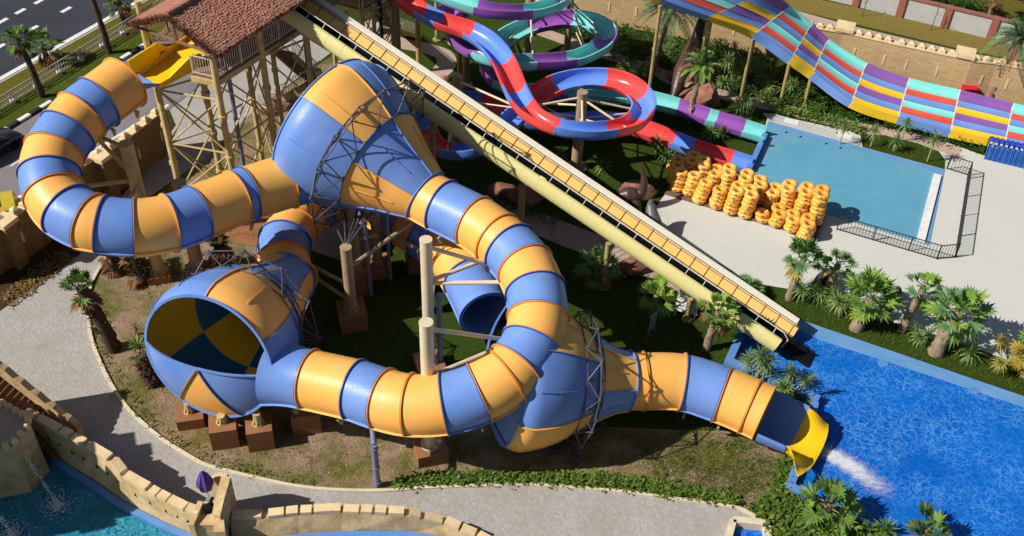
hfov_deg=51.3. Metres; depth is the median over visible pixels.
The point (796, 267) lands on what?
fan palm
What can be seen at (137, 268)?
fan palm
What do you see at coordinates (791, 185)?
double tube
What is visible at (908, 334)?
shore shrubs
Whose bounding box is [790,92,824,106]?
shrub
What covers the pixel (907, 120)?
young palm
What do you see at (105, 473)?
castle wall
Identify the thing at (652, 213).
dinosaur statue
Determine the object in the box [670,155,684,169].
double tube
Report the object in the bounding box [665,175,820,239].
wooden deck
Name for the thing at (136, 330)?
dry plant
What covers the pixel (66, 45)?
road kerb line
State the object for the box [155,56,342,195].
tower yard
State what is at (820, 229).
deck ramp edge
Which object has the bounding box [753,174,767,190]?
double tube
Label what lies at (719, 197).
tube
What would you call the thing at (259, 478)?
path kerb
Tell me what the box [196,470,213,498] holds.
umbrella
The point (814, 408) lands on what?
pool wall
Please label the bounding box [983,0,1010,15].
fan palm
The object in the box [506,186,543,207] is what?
boulder
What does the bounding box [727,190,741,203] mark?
double tube
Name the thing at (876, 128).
young palm
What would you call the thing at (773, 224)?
double tube
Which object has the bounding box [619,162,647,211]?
dinosaur statue
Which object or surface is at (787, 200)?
double tube
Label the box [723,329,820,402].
pool wall
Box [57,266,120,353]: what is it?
fan palm
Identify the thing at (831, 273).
fan palm
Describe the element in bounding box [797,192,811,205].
double tube
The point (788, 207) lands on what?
double tube
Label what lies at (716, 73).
boulder
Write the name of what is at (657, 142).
dragon tree
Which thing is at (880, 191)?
splash pool water
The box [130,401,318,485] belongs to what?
ground cover
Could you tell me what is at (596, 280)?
fan palm
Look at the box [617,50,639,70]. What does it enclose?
shrub
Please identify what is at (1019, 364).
fan palm
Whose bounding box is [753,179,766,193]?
double tube
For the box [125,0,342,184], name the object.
start tower
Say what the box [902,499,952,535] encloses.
fan palm
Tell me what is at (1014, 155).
racing mat
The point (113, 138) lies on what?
service road line
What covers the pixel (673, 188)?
tube
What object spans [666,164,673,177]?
double tube
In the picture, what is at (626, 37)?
shrub
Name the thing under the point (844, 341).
pool edge walk
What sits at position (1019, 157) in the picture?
racing mat
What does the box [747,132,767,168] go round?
pool wall
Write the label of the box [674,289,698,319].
slatted bench
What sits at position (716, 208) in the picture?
tube
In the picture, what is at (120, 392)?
ground cover
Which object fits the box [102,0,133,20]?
fan palm
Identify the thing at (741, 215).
double tube
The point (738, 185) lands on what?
double tube
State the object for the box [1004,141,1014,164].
racing mat
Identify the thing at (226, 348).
raft slide
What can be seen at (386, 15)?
stair tower
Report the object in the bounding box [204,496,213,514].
water cannon
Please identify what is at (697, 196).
tube
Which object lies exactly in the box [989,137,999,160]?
racing mat
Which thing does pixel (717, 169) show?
double tube
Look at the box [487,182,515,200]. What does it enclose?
boulder
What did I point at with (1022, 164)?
racing mat
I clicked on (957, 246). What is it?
pool railing
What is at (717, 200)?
tube
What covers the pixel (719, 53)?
shrub
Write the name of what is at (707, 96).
boulder
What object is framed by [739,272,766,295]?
fan palm
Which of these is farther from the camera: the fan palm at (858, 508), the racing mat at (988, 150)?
the racing mat at (988, 150)
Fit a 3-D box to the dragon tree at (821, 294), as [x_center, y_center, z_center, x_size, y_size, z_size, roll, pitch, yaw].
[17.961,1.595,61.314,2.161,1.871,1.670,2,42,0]
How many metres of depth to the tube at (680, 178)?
68.35 m
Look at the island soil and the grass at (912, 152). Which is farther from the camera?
the grass at (912, 152)
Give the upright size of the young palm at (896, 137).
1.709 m
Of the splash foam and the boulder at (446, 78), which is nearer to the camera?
the splash foam
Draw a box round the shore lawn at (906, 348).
[750,285,1023,394]
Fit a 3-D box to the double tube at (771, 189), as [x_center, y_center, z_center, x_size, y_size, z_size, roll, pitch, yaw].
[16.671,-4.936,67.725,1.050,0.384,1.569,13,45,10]
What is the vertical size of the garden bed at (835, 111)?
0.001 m
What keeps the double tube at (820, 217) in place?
on the double tube at (818, 220)
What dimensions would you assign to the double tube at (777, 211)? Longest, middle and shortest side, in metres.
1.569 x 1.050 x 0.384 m
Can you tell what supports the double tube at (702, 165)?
on the double tube at (704, 172)
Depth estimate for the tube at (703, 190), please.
67.49 m
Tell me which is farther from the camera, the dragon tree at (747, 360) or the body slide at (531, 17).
the body slide at (531, 17)
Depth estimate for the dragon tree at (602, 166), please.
70.45 m
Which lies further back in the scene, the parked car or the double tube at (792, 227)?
the parked car
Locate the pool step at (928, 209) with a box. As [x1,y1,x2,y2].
[916,173,941,242]
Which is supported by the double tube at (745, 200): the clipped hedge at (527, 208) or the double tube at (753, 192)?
the double tube at (753, 192)
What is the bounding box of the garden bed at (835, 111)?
[551,25,982,152]
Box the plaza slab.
[656,119,1023,358]
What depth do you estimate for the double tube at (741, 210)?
66.84 m
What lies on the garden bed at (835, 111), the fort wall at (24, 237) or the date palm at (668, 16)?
the date palm at (668, 16)
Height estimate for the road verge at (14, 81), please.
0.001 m
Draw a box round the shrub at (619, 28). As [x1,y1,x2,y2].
[616,25,621,41]
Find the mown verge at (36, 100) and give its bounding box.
[0,21,167,127]
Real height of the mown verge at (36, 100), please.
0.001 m
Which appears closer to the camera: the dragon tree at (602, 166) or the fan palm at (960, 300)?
the fan palm at (960, 300)
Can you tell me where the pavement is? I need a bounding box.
[798,11,1021,63]
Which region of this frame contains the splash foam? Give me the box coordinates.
[820,446,881,487]
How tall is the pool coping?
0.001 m
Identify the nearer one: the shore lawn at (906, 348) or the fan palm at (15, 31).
the shore lawn at (906, 348)
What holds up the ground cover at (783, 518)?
on the ground at (390, 338)
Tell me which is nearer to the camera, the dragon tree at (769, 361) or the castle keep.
the castle keep
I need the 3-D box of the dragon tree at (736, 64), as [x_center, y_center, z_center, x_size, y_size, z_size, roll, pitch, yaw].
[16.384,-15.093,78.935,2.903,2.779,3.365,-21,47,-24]
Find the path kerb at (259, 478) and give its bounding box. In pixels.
[87,257,755,517]
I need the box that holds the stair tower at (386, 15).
[333,0,414,64]
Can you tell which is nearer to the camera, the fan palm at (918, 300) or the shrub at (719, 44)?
the fan palm at (918, 300)
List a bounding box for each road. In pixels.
[0,0,133,75]
[0,39,207,198]
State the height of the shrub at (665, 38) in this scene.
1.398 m
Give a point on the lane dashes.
(35, 26)
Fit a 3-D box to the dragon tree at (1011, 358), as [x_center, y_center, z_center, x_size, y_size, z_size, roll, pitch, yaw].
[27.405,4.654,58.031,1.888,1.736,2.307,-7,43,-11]
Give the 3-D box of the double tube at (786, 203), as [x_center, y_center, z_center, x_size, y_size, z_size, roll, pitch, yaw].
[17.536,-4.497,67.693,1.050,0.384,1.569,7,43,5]
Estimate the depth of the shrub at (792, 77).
78.80 m
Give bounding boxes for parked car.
[0,127,22,154]
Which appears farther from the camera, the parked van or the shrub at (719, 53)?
the shrub at (719, 53)
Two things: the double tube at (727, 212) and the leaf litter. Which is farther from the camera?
the double tube at (727, 212)
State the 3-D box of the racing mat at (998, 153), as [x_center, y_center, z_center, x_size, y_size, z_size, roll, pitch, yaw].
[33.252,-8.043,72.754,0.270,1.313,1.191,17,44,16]
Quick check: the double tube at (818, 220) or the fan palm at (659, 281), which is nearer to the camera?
the fan palm at (659, 281)
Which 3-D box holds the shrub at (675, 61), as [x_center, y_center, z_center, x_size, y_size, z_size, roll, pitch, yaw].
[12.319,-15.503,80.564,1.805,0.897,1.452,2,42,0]
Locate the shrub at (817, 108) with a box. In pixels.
[805,95,826,116]
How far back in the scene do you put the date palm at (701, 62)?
72.72 m
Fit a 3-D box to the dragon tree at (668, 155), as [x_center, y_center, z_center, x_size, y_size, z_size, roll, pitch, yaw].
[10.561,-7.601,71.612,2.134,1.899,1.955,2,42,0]
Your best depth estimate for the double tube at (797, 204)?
66.62 m
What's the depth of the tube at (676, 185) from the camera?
68.69 m
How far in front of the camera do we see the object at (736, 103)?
75.71 m
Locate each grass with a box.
[184,224,262,258]
[626,423,786,504]
[863,134,942,168]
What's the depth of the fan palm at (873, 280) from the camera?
59.13 m
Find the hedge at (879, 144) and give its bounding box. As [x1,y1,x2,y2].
[860,134,944,168]
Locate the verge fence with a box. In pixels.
[0,0,161,108]
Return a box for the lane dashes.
[0,0,72,47]
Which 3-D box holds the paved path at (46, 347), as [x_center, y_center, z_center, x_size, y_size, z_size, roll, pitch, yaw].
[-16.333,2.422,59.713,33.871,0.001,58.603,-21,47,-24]
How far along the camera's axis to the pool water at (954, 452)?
54.16 m
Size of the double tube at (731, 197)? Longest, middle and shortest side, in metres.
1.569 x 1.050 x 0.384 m
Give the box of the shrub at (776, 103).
[765,96,791,109]
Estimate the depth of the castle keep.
49.21 m
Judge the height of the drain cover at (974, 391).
0.025 m
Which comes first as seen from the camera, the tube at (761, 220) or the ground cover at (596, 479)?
the ground cover at (596, 479)
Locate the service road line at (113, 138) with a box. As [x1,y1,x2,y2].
[18,104,168,197]
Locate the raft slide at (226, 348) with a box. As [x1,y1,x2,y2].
[16,36,827,487]
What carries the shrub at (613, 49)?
on the ground at (390, 338)
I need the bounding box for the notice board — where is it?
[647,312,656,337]
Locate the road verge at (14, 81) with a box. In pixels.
[0,0,164,107]
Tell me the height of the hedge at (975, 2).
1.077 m
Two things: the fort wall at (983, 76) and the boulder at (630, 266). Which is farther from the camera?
the fort wall at (983, 76)
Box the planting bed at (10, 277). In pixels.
[0,122,175,310]
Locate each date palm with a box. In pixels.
[633,0,703,74]
[677,47,722,123]
[978,14,1023,97]
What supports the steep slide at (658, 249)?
on the ground at (390, 338)
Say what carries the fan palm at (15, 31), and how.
on the mown verge at (36, 100)
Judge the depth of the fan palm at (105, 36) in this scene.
78.50 m
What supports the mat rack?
on the ground at (390, 338)
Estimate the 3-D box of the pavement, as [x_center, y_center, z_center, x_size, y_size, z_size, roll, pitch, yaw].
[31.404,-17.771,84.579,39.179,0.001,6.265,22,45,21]
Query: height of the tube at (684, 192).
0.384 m
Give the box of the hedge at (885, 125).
[804,104,985,152]
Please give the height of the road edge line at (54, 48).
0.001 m
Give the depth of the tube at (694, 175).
68.01 m
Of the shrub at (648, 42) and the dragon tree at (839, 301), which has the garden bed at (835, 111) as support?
the shrub at (648, 42)
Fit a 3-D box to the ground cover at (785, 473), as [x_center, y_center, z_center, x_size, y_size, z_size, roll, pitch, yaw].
[13.230,10.075,52.064,1.531,0.518,3.062,20,45,19]
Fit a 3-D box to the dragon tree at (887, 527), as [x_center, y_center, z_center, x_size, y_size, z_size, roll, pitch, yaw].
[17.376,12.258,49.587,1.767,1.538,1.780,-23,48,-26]
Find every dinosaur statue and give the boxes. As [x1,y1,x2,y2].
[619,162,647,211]
[646,199,661,225]
[671,18,704,96]
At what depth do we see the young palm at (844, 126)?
72.77 m
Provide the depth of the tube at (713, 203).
67.38 m
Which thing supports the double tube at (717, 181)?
on the double tube
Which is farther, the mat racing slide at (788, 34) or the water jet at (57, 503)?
the mat racing slide at (788, 34)
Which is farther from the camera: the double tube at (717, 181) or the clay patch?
the double tube at (717, 181)
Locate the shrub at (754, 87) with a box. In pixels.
[745,84,771,102]
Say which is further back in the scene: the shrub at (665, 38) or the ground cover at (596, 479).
the shrub at (665, 38)
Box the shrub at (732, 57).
[719,47,738,70]
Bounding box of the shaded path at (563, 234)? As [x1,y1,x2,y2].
[493,200,678,290]
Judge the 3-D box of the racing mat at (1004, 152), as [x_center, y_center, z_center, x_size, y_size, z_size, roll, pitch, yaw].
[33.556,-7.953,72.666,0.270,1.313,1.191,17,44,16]
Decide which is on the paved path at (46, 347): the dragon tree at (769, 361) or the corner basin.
the corner basin
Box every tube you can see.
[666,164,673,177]
[669,160,678,173]
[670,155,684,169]
[670,184,682,191]
[671,181,684,187]
[672,176,685,184]
[674,167,687,177]
[674,174,687,180]
[682,187,693,196]
[684,154,696,169]
[684,185,695,193]
[685,150,700,166]
[685,180,696,188]
[687,171,701,180]
[687,177,699,185]
[692,195,706,203]
[694,191,707,199]
[696,155,710,170]
[696,187,710,195]
[697,160,711,174]
[697,184,711,192]
[699,178,713,187]
[707,174,720,182]
[708,164,722,179]
[709,197,723,206]
[709,203,723,209]
[711,195,725,202]
[712,185,727,195]
[712,190,726,199]
[721,170,734,182]
[721,180,734,185]
[722,163,736,178]
[723,205,739,214]
[724,203,738,211]
[725,195,739,207]
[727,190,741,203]
[728,186,742,200]
[730,180,745,196]
[737,210,753,218]
[738,168,754,183]
[738,203,752,214]
[741,197,755,208]
[741,204,755,211]
[743,189,757,204]
[744,184,759,200]
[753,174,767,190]
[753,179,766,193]
[755,207,769,218]
[755,215,769,222]
[764,187,778,201]
[764,199,777,205]
[766,182,780,198]
[768,210,782,227]
[771,203,787,220]
[771,208,786,223]
[778,195,792,209]
[780,183,795,198]
[780,191,794,202]
[780,198,794,205]
[781,179,797,194]
[783,224,798,232]
[785,214,801,229]
[786,209,800,225]
[794,204,808,212]
[795,192,808,208]
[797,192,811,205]
[797,231,811,240]
[798,186,812,201]
[799,181,814,198]
[799,228,813,236]
[800,217,815,233]
[801,213,815,230]
[808,206,822,222]
[810,205,824,215]
[810,212,824,218]
[811,200,825,207]
[811,202,827,211]
[812,188,827,204]
[814,184,830,200]
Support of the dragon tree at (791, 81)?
on the garden bed at (835, 111)
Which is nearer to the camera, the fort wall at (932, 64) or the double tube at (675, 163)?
the double tube at (675, 163)
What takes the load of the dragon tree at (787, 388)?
in the planter bed at (799, 400)
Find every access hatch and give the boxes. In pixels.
[784,117,798,124]
[837,132,852,139]
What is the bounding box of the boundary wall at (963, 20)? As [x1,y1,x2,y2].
[831,0,1023,46]
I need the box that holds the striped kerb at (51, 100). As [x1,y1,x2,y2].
[5,35,155,128]
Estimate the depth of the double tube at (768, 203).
67.57 m
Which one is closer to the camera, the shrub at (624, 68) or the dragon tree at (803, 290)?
the dragon tree at (803, 290)
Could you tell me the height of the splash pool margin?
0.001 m
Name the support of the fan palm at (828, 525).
on the ground at (390, 338)
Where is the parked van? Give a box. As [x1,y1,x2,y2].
[0,190,20,212]
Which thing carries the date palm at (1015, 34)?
on the ground at (390, 338)
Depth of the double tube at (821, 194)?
65.78 m
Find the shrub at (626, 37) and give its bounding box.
[615,34,637,52]
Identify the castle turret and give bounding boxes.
[188,472,237,535]
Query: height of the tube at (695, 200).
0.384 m
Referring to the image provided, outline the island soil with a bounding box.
[90,239,793,511]
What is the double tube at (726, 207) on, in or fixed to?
on the double tube at (727, 212)
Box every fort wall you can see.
[0,108,171,274]
[535,0,976,89]
[964,55,1023,104]
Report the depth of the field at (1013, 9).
89.65 m
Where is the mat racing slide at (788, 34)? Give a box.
[648,0,1023,153]
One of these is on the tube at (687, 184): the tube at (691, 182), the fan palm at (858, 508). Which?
the tube at (691, 182)
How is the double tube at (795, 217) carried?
on the double tube at (792, 227)
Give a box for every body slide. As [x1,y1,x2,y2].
[387,0,753,172]
[430,0,766,141]
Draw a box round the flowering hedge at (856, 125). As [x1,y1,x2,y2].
[767,100,868,134]
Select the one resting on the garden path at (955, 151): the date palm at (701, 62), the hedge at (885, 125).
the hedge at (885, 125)
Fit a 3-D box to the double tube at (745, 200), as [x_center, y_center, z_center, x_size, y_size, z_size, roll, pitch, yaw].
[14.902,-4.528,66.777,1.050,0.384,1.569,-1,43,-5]
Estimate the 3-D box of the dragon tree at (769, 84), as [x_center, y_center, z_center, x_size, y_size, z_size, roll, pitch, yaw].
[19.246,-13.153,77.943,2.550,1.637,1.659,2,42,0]
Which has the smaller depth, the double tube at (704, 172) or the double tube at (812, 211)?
the double tube at (812, 211)
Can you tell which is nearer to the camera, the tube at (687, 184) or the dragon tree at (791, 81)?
the tube at (687, 184)
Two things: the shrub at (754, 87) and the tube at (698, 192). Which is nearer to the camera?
the tube at (698, 192)
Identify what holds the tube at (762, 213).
on the tube at (761, 220)
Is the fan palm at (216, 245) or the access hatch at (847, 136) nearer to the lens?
the fan palm at (216, 245)
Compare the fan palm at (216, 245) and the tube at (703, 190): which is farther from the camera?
the tube at (703, 190)
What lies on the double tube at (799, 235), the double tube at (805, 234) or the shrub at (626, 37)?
the double tube at (805, 234)
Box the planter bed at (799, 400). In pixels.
[751,367,812,406]
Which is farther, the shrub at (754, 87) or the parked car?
the shrub at (754, 87)
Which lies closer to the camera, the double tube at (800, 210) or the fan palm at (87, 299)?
the fan palm at (87, 299)
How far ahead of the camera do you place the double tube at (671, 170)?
68.99 m
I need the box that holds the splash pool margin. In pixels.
[768,121,944,244]
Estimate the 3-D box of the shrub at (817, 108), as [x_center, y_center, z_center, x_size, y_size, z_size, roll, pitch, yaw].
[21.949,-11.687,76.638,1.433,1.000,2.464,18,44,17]
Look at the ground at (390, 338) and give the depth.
61.75 m
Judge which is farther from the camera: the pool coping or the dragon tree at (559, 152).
the pool coping
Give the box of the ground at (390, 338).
[150,0,1023,535]
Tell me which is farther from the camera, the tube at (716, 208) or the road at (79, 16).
the road at (79, 16)
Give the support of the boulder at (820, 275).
on the plaza slab
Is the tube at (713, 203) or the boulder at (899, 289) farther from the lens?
the tube at (713, 203)
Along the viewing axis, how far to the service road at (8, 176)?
72.94 m
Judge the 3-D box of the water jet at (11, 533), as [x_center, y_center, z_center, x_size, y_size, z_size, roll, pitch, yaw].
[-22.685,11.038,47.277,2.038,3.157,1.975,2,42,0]
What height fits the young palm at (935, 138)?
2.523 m
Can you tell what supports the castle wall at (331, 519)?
on the paved path at (46, 347)
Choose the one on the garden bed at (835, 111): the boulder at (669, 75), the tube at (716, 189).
the boulder at (669, 75)
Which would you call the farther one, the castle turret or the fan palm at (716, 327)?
the fan palm at (716, 327)
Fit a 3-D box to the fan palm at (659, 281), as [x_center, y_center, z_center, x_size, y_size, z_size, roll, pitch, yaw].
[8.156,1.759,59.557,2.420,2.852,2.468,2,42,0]
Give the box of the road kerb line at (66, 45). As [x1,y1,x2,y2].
[0,0,147,82]
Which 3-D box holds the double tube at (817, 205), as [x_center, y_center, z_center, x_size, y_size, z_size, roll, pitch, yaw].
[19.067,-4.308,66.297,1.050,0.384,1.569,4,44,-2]
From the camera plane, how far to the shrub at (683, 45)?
82.48 m
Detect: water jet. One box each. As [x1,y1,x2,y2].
[0,515,36,535]
[24,456,83,522]
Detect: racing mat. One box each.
[984,136,994,159]
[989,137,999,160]
[994,138,1004,162]
[999,139,1009,163]
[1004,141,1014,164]
[1009,142,1019,165]
[1014,143,1023,166]
[1019,154,1023,167]
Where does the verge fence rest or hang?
on the road verge at (14, 81)
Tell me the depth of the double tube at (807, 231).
65.20 m
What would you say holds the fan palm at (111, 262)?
on the island soil
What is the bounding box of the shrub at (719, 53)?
[709,42,731,59]
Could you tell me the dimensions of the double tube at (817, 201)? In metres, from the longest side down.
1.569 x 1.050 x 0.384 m
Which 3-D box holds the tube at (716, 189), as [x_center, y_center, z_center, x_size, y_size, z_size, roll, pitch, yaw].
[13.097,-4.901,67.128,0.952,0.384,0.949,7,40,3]
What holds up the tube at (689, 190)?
on the tube at (684, 192)
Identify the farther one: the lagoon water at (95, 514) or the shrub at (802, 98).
the shrub at (802, 98)
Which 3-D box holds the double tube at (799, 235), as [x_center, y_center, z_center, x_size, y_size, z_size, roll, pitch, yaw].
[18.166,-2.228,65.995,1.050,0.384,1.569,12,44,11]
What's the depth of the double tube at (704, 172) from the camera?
68.91 m
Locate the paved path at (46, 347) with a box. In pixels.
[0,35,761,535]
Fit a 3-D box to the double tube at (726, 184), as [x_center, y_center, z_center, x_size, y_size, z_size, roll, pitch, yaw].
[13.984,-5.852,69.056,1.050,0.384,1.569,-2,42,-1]
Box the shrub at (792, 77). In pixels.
[787,71,803,88]
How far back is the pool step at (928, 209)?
68.51 m
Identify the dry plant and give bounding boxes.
[129,321,143,334]
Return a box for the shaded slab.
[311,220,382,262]
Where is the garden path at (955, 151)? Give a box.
[536,30,961,156]
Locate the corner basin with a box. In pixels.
[725,516,770,535]
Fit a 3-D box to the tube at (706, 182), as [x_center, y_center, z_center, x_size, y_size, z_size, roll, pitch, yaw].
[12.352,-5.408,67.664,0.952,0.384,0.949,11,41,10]
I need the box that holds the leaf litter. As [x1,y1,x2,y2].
[0,251,77,308]
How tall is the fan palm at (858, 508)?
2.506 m
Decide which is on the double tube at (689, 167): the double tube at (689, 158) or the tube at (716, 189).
the double tube at (689, 158)
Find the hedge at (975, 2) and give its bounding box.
[933,0,1005,15]
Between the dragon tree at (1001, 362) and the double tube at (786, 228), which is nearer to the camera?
the dragon tree at (1001, 362)
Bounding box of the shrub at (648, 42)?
[625,40,653,54]
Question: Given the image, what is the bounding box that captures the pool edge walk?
[796,319,1023,406]
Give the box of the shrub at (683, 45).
[677,40,688,52]
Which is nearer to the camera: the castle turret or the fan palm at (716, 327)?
the castle turret
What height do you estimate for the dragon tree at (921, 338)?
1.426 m
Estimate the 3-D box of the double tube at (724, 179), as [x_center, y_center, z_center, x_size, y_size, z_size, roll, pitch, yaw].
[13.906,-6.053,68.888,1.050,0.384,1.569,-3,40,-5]
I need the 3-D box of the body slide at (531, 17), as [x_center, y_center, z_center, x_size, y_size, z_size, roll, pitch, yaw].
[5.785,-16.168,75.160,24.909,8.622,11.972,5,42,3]
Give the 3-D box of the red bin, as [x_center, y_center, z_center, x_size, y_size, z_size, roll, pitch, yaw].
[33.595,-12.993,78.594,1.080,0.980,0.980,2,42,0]
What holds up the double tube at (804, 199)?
on the double tube at (800, 202)
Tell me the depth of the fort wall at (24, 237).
64.94 m
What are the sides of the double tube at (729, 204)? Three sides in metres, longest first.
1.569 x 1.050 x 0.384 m
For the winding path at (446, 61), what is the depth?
81.32 m
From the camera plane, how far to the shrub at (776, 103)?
76.63 m
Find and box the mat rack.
[984,137,1022,155]
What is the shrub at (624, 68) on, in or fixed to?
on the ground at (390, 338)
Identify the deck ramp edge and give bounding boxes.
[816,214,825,241]
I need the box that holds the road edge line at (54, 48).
[0,0,142,79]
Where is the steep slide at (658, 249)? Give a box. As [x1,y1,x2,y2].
[281,0,815,367]
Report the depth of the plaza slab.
65.70 m
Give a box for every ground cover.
[85,298,140,412]
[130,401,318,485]
[391,464,742,507]
[747,485,896,535]
[769,452,793,492]
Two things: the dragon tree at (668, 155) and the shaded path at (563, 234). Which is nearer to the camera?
the shaded path at (563, 234)
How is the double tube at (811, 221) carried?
on the double tube at (807, 231)
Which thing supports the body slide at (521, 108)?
on the ground at (390, 338)
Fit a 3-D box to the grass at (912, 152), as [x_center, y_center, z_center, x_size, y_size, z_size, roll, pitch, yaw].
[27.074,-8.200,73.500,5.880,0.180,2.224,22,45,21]
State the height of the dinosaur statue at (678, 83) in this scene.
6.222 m
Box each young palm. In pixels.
[835,118,851,143]
[865,121,882,146]
[888,132,904,151]
[897,115,916,139]
[924,132,944,161]
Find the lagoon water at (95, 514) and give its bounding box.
[0,459,172,535]
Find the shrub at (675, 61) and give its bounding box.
[664,55,677,69]
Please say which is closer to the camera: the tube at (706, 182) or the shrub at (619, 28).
the tube at (706, 182)
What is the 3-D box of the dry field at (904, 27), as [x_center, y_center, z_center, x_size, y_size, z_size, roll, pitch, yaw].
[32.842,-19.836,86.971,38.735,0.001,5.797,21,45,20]
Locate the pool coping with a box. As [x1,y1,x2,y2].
[763,113,861,145]
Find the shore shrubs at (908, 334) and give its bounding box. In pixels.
[818,297,976,365]
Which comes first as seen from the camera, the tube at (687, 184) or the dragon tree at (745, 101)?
the tube at (687, 184)
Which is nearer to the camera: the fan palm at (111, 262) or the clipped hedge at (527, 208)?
the fan palm at (111, 262)
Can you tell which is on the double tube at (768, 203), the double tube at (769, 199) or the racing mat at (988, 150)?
the double tube at (769, 199)
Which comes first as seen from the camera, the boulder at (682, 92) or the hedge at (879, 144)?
the hedge at (879, 144)
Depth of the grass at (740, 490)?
52.79 m
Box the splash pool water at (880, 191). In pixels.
[752,123,933,242]
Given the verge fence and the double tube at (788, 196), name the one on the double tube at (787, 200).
the double tube at (788, 196)
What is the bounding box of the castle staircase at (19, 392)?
[0,361,84,460]
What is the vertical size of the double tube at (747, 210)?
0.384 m
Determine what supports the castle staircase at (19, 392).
on the paved path at (46, 347)
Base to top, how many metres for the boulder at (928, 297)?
1.464 m
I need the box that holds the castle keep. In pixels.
[0,399,49,497]
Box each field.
[784,0,1023,59]
[828,0,1023,33]
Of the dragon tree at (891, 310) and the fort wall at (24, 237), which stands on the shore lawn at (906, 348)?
the dragon tree at (891, 310)
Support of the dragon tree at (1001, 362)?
on the shore lawn at (906, 348)
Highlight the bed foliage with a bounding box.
[556,20,839,112]
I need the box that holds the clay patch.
[224,216,267,245]
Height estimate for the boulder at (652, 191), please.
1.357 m
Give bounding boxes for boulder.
[441,75,451,81]
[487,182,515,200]
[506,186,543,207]
[618,256,646,275]
[619,180,657,198]
[665,71,691,82]
[667,87,688,98]
[683,82,719,107]
[703,64,722,78]
[716,262,734,274]
[811,271,827,286]
[894,287,901,296]
[919,294,938,310]
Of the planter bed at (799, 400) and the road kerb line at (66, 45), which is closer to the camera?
the planter bed at (799, 400)
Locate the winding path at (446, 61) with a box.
[365,20,456,77]
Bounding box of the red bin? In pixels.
[961,84,978,93]
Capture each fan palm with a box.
[0,23,45,97]
[26,26,66,67]
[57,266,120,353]
[90,0,112,53]
[96,255,126,278]
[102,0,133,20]
[117,256,150,290]
[128,334,160,390]
[206,230,235,266]
[571,243,622,291]
[636,274,677,321]
[696,291,744,351]
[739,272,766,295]
[781,235,826,301]
[797,474,860,530]
[812,515,849,535]
[820,247,859,294]
[828,500,871,535]
[841,264,908,332]
[897,270,944,332]
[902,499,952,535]
[921,284,997,358]
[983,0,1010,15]
[1007,329,1023,378]
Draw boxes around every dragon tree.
[553,145,568,160]
[593,156,613,176]
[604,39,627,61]
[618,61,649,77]
[646,134,667,157]
[655,139,681,163]
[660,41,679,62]
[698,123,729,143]
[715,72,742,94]
[719,40,758,79]
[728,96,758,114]
[736,85,771,116]
[737,347,761,373]
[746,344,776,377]
[748,351,781,381]
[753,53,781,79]
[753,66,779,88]
[762,78,790,95]
[773,361,817,398]
[782,76,815,99]
[788,278,821,302]
[810,280,841,309]
[824,281,869,316]
[870,516,900,535]
[876,299,899,319]
[906,320,936,347]
[952,338,987,366]
[990,333,1023,374]
[994,336,1023,367]
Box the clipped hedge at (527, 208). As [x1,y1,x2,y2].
[465,177,560,228]
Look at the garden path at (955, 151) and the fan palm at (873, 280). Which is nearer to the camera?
the fan palm at (873, 280)
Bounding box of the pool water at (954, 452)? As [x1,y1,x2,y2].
[735,330,1023,535]
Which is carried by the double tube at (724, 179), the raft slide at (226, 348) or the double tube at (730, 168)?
the double tube at (730, 168)
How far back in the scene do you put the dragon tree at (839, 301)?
59.90 m
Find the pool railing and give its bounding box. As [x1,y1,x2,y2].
[836,155,972,258]
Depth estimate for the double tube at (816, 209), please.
65.93 m
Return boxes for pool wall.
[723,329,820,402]
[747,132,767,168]
[783,399,822,505]
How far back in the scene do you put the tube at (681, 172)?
68.28 m
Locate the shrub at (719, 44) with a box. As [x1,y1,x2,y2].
[710,37,725,48]
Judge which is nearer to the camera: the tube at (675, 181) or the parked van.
the parked van
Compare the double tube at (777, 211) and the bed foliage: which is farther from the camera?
the bed foliage
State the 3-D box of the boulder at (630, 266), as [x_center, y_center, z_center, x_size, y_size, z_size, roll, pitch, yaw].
[7.037,-0.111,63.210,1.689,1.279,1.352,-9,43,-13]
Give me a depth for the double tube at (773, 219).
66.26 m
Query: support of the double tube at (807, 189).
on the double tube at (804, 199)
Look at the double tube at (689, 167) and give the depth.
69.30 m
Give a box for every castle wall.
[24,407,202,535]
[230,503,490,535]
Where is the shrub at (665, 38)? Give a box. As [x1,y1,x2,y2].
[663,35,679,49]
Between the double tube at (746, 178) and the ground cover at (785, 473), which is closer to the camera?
the ground cover at (785, 473)
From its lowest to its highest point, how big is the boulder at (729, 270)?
1.039 m
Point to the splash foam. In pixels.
(848, 464)
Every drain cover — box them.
[878,359,887,366]
[969,387,979,394]
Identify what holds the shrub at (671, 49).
on the garden bed at (835, 111)
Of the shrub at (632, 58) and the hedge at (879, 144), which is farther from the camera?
the shrub at (632, 58)
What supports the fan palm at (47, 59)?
on the road verge at (14, 81)

